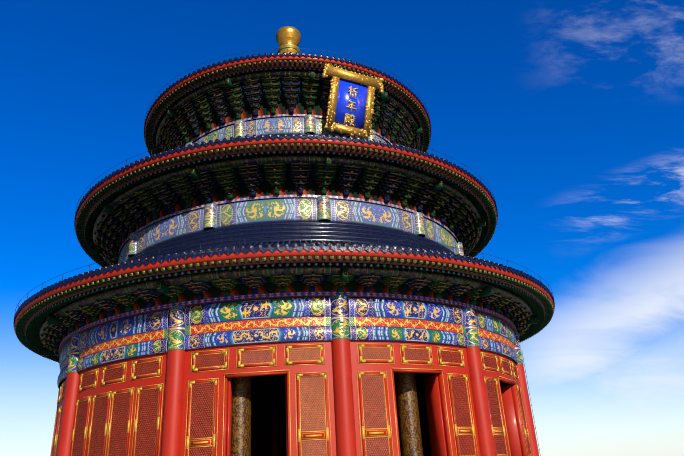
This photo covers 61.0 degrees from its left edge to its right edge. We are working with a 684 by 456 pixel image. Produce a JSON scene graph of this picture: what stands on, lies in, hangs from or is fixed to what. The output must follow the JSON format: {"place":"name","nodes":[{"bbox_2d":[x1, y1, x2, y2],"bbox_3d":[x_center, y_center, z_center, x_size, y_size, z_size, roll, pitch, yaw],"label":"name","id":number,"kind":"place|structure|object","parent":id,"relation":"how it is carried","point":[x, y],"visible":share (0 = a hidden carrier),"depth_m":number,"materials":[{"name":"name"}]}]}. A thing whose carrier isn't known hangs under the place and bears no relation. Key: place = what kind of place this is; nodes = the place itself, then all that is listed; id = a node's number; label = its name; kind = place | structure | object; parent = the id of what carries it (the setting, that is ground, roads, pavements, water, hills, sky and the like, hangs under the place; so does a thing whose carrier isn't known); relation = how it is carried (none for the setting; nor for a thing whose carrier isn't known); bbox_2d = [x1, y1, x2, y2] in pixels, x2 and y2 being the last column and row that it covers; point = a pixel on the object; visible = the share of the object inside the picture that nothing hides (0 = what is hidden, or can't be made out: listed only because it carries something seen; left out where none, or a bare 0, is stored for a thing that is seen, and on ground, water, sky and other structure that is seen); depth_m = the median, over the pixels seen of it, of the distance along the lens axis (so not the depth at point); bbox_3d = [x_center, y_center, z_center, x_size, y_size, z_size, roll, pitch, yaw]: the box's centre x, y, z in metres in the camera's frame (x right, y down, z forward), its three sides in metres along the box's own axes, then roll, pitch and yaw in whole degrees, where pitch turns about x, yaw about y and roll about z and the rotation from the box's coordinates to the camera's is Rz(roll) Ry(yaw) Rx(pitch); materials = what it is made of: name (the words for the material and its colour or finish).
{"place":"outdoors","nodes":[
{"label":"outdoors","id":0,"kind":"place"},
{"bbox_2d":[75,128,495,213],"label":"roof tile ends","id":1,"kind":"object","parent":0,"point":[274,128],"visible":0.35,"depth_m":25.87,"materials":[{"name":"tile"}]},
{"bbox_2d":[74,133,497,232],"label":"roof tiles","id":2,"kind":"object","parent":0,"point":[371,141],"visible":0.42,"depth_m":25.64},
{"bbox_2d":[144,52,430,147],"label":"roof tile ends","id":3,"kind":"object","parent":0,"point":[287,55],"visible":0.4,"depth_m":31.20,"materials":[{"name":"tile"}]},
{"bbox_2d":[144,48,430,124],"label":"roof tiles","id":4,"kind":"object","parent":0,"point":[287,51],"visible":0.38,"depth_m":31.47,"materials":[{"name":"tile"}]},
{"bbox_2d":[90,157,485,253],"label":"beam ends","id":5,"kind":"object","parent":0,"point":[196,175],"visible":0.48,"depth_m":28.40,"materials":[{"name":"green wood"}]},
{"bbox_2d":[0,0,683,455],"label":"sky","id":6,"kind":"structure","parent":0,"point":[571,112],"materials":[{"name":"blue"}]},
{"bbox_3d":[-3.120,0.029,36.765,25.046,2.116,25.046,-1,-23,-5],"label":"roof","id":7,"kind":"object","parent":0,"visible":0},
{"bbox_2d":[76,143,496,266],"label":"eave rafters","id":8,"kind":"object","parent":7,"relation":"attached to","point":[107,200],"visible":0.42,"depth_m":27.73,"materials":[{"name":"green wood"}]},
{"bbox_2d":[75,137,496,235],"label":"eave fascia","id":9,"kind":"structure","parent":8,"relation":"attached to","point":[269,140],"depth_m":25.70,"materials":[{"name":"red wood"}]},
{"bbox_2d":[96,155,477,253],"bbox_3d":[-3.040,1.374,36.188,22.760,0.470,22.760,-1,-23,-5],"label":"eave purlin","id":10,"kind":"object","parent":8,"relation":"attached to","point":[272,162],"visible":0.17,"depth_m":27.57,"materials":[{"name":"green"}]},
{"bbox_2d":[192,78,389,143],"bbox_3d":[-3.331,-3.538,38.297,14.640,5.430,14.640,-1,-23,-5],"label":"drum","id":11,"kind":"object","parent":7,"relation":"on","point":[274,117],"depth_m":31.73,"materials":[{"name":"blue"}]},
{"bbox_2d":[250,133,332,137],"bbox_3d":[-3.211,-1.514,37.428,16.700,1.320,16.700,-1,-23,-5],"label":"weiji","id":12,"kind":"object","parent":7,"relation":"on","point":[296,134],"depth_m":30.75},
{"bbox_2d":[185,114,390,146],"bbox_3d":[-3.279,-2.657,37.917,15.060,1.210,15.056,-1,-23,-5],"label":"band","id":13,"kind":"object","parent":12,"relation":"on","point":[266,126],"visible":0.17,"depth_m":31.31,"materials":[{"name":"paint"}]},
{"bbox_2d":[157,75,419,153],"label":"roof brackets","id":14,"kind":"object","parent":13,"relation":"on","point":[195,111],"visible":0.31,"depth_m":31.94,"materials":[{"name":"green wood"}]},
{"bbox_2d":[152,72,421,153],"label":"beam ends","id":15,"kind":"object","parent":14,"relation":"on","point":[230,86],"visible":0.42,"depth_m":33.08,"materials":[{"name":"wood"}]},
{"bbox_2d":[158,76,417,145],"bbox_3d":[-3.416,-4.972,38.913,16.960,0.470,16.960,-1,-23,-5],"label":"eave purlin","id":16,"kind":"object","parent":14,"relation":"on","point":[280,78],"visible":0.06,"depth_m":33.08,"materials":[{"name":"green"}]},
{"bbox_2d":[156,71,420,150],"bbox_3d":[-3.412,-4.912,38.888,17.298,0.340,17.299,-1,-23,-5],"label":"eave underside","id":17,"kind":"object","parent":14,"relation":"on","point":[176,106],"visible":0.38,"depth_m":31.66,"materials":[{"name":"paint"}]},
{"bbox_2d":[182,82,396,145],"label":"dougong boards","id":18,"kind":"object","parent":13,"relation":"on","point":[282,107],"visible":0.06,"depth_m":31.79,"materials":[{"name":"red wood"}]},
{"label":"roof","id":19,"kind":"object","parent":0,"visible":0},
{"bbox_2d":[145,60,429,155],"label":"eave rafters","id":20,"kind":"object","parent":19,"relation":"attached to","point":[425,142],"visible":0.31,"depth_m":32.97,"materials":[{"name":"wood"}]},
{"bbox_2d":[145,55,430,154],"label":"eave fascia","id":21,"kind":"structure","parent":20,"relation":"attached to","point":[278,57],"depth_m":31.33,"materials":[{"name":"red wood"}]},
{"bbox_2d":[322,63,383,138],"bbox_3d":[0.507,-6.765,31.513,3.826,3.463,1.479,8,-26,-25],"label":"sign frame","id":22,"kind":"object","parent":20,"relation":"attached to","point":[336,73],"visible":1,"depth_m":31.31,"materials":[{"name":"gold metal"}]},
{"bbox_2d":[335,78,367,128],"bbox_3d":[0.477,-6.717,31.534,1.800,2.377,0.969,9,-26,-26],"label":"sign panel","id":23,"kind":"object","parent":22,"relation":"in","point":[343,99],"visible":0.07,"depth_m":31.51,"materials":[{"name":"blue paint"}]},
{"bbox_2d":[344,86,357,126],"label":"plaque characters","id":24,"kind":"object","parent":23,"relation":"attached to","point":[347,118],"visible":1,"depth_m":31.44,"materials":[{"name":"gold metal"}]},
{"bbox_2d":[277,44,299,53],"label":"finial base","id":25,"kind":"object","parent":19,"relation":"on","point":[292,50],"visible":0.23,"depth_m":41.55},
{"bbox_2d":[276,26,300,45],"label":"finial","id":26,"kind":"object","parent":25,"relation":"on","point":[288,35],"visible":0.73,"depth_m":42.06,"materials":[{"name":"gold metal"}]},
{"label":"terrace","id":27,"kind":"structure","parent":0,"visible":0},
{"label":"interior floor","id":28,"kind":"structure","parent":27,"relation":"on","visible":0},
{"bbox_2d":[51,343,531,455],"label":"gold trim","id":29,"kind":"structure","parent":28,"relation":"on","point":[107,431],"depth_m":22.00,"materials":[{"name":"gold metal"}]},
{"bbox_2d":[50,339,538,455],"bbox_3d":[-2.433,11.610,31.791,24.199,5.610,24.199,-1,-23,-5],"label":"wall frames","id":30,"kind":"structure","parent":28,"relation":"on","point":[293,369],"depth_m":21.81,"materials":[{"name":"red paint"}]},
{"bbox_2d":[51,347,530,455],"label":"lattice panels","id":31,"kind":"object","parent":30,"relation":"attached to","point":[375,412],"visible":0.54,"depth_m":21.74,"materials":[{"name":"red wood"}]},
{"bbox_2d":[522,353,540,455],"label":"lightning conductor","id":32,"kind":"object","parent":30,"relation":"attached to","point":[531,404],"visible":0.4,"depth_m":29.31,"materials":[{"name":"grey metal"}]},
{"bbox_2d":[56,339,538,455],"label":"columns","id":33,"kind":"structure","parent":28,"relation":"on","point":[343,408],"depth_m":21.71,"materials":[{"name":"red paint"}]},
{"bbox_2d":[57,292,523,388],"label":"architraves","id":34,"kind":"object","parent":33,"relation":"on","point":[318,318],"visible":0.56,"depth_m":22.65,"materials":[{"name":"paint"}]},
{"bbox_2d":[41,272,530,356],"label":"roof brackets","id":35,"kind":"object","parent":34,"relation":"on","point":[513,311],"visible":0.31,"depth_m":23.22,"materials":[{"name":"green wood"}]},
{"bbox_2d":[41,268,538,355],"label":"beam ends","id":36,"kind":"object","parent":35,"relation":"attached to","point":[162,287],"visible":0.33,"depth_m":24.83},
{"bbox_2d":[58,295,515,355],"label":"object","id":37,"kind":"object","parent":34,"relation":"on","point":[63,344],"visible":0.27,"depth_m":23.52,"materials":[{"name":"paint"}]},
{"bbox_2d":[60,275,515,342],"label":"dougong boards","id":38,"kind":"object","parent":34,"relation":"on","point":[271,287],"visible":0.06,"depth_m":22.80,"materials":[{"name":"red wood"}]},
{"bbox_2d":[229,372,422,455],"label":"dragon columns","id":39,"kind":"structure","parent":28,"relation":"on","point":[408,418],"depth_m":22.77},
{"bbox_3d":[-2.526,10.055,32.459,23.600,9.000,23.600,-1,-23,-5],"label":"interior lining","id":40,"kind":"object","parent":28,"relation":"on","visible":0},
{"bbox_2d":[13,240,554,325],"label":"roof tiles","id":41,"kind":"object","parent":40,"relation":"on","point":[229,247],"visible":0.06,"depth_m":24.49,"materials":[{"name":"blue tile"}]},
{"bbox_2d":[14,237,552,315],"bbox_3d":[-2.753,6.216,34.108,29.058,0.269,29.058,-1,-23,-5],"label":"roof wire","id":42,"kind":"object","parent":41,"relation":"attached to","point":[290,243],"visible":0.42,"depth_m":21.66,"materials":[{"name":"metal"}]},
{"bbox_2d":[15,255,552,362],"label":"eave rafters","id":43,"kind":"object","parent":41,"relation":"attached to","point":[31,340],"visible":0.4,"depth_m":23.33,"materials":[{"name":"wood"}]},
{"bbox_2d":[14,248,553,333],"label":"eave fascia","id":44,"kind":"structure","parent":43,"relation":"attached to","point":[251,254],"depth_m":21.46,"materials":[{"name":"red wood"}]},
{"bbox_2d":[19,255,549,335],"bbox_3d":[-2.741,6.425,34.018,28.940,0.844,28.940,-1,-23,-5],"label":"eave board","id":45,"kind":"object","parent":43,"relation":"attached to","point":[269,262],"visible":0.12,"depth_m":21.50,"materials":[{"name":"red wood"}]},
{"bbox_2d":[39,265,532,348],"bbox_3d":[-2.719,6.795,33.860,26.738,0.340,26.739,-1,-23,-5],"label":"eave underside","id":46,"kind":"object","parent":43,"relation":"attached to","point":[240,272],"visible":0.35,"depth_m":22.36,"materials":[{"name":"paint"}]},
{"bbox_2d":[43,263,529,343],"bbox_3d":[-2.722,6.735,33.885,26.400,0.470,26.400,-1,-23,-5],"label":"eave purlin","id":47,"kind":"object","parent":43,"relation":"attached to","point":[278,274],"visible":0.12,"depth_m":22.32,"materials":[{"name":"green"}]},
{"bbox_2d":[121,164,456,255],"bbox_3d":[-2.990,2.211,35.828,20.040,5.500,20.040,-1,-23,-5],"label":"drum","id":48,"kind":"object","parent":41,"relation":"on","point":[286,220],"depth_m":27.12,"materials":[{"name":"blue"}]},
{"bbox_2d":[118,195,463,264],"bbox_3d":[-2.938,3.091,35.448,20.401,1.280,20.397,-1,-23,-5],"label":"band","id":49,"kind":"object","parent":48,"relation":"attached to","point":[317,208],"visible":0.54,"depth_m":26.84,"materials":[{"name":"paint"}]},
{"bbox_2d":[94,160,480,264],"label":"roof brackets","id":50,"kind":"object","parent":49,"relation":"on","point":[252,177],"visible":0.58,"depth_m":27.30,"materials":[{"name":"green wood"}]},
{"bbox_2d":[118,230,457,258],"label":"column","id":51,"kind":"structure","parent":49,"relation":"on","point":[129,238],"depth_m":31.63,"materials":[{"name":"red wood"}]},
{"bbox_2d":[119,167,457,249],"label":"dougong boards","id":52,"kind":"object","parent":49,"relation":"on","point":[288,188],"visible":0.02,"depth_m":27.05,"materials":[{"name":"wood"}]},
{"bbox_2d":[93,155,481,257],"bbox_3d":[-3.036,1.433,36.163,23.098,0.340,23.099,-1,-23,-5],"label":"eave underside","id":53,"kind":"object","parent":52,"relation":"on","point":[269,159],"visible":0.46,"depth_m":26.39,"materials":[{"name":"paint"}]},
{"bbox_2d":[126,220,452,263],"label":"roof","id":54,"kind":"structure","parent":41,"relation":"on","point":[303,230],"depth_m":25.90,"materials":[{"name":"blue tile"}]},
{"bbox_2d":[72,243,507,277],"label":"roof nails","id":55,"kind":"object","parent":41,"relation":"on","point":[268,244],"visible":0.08,"depth_m":22.07,"materials":[{"name":"metal"}]}
]}

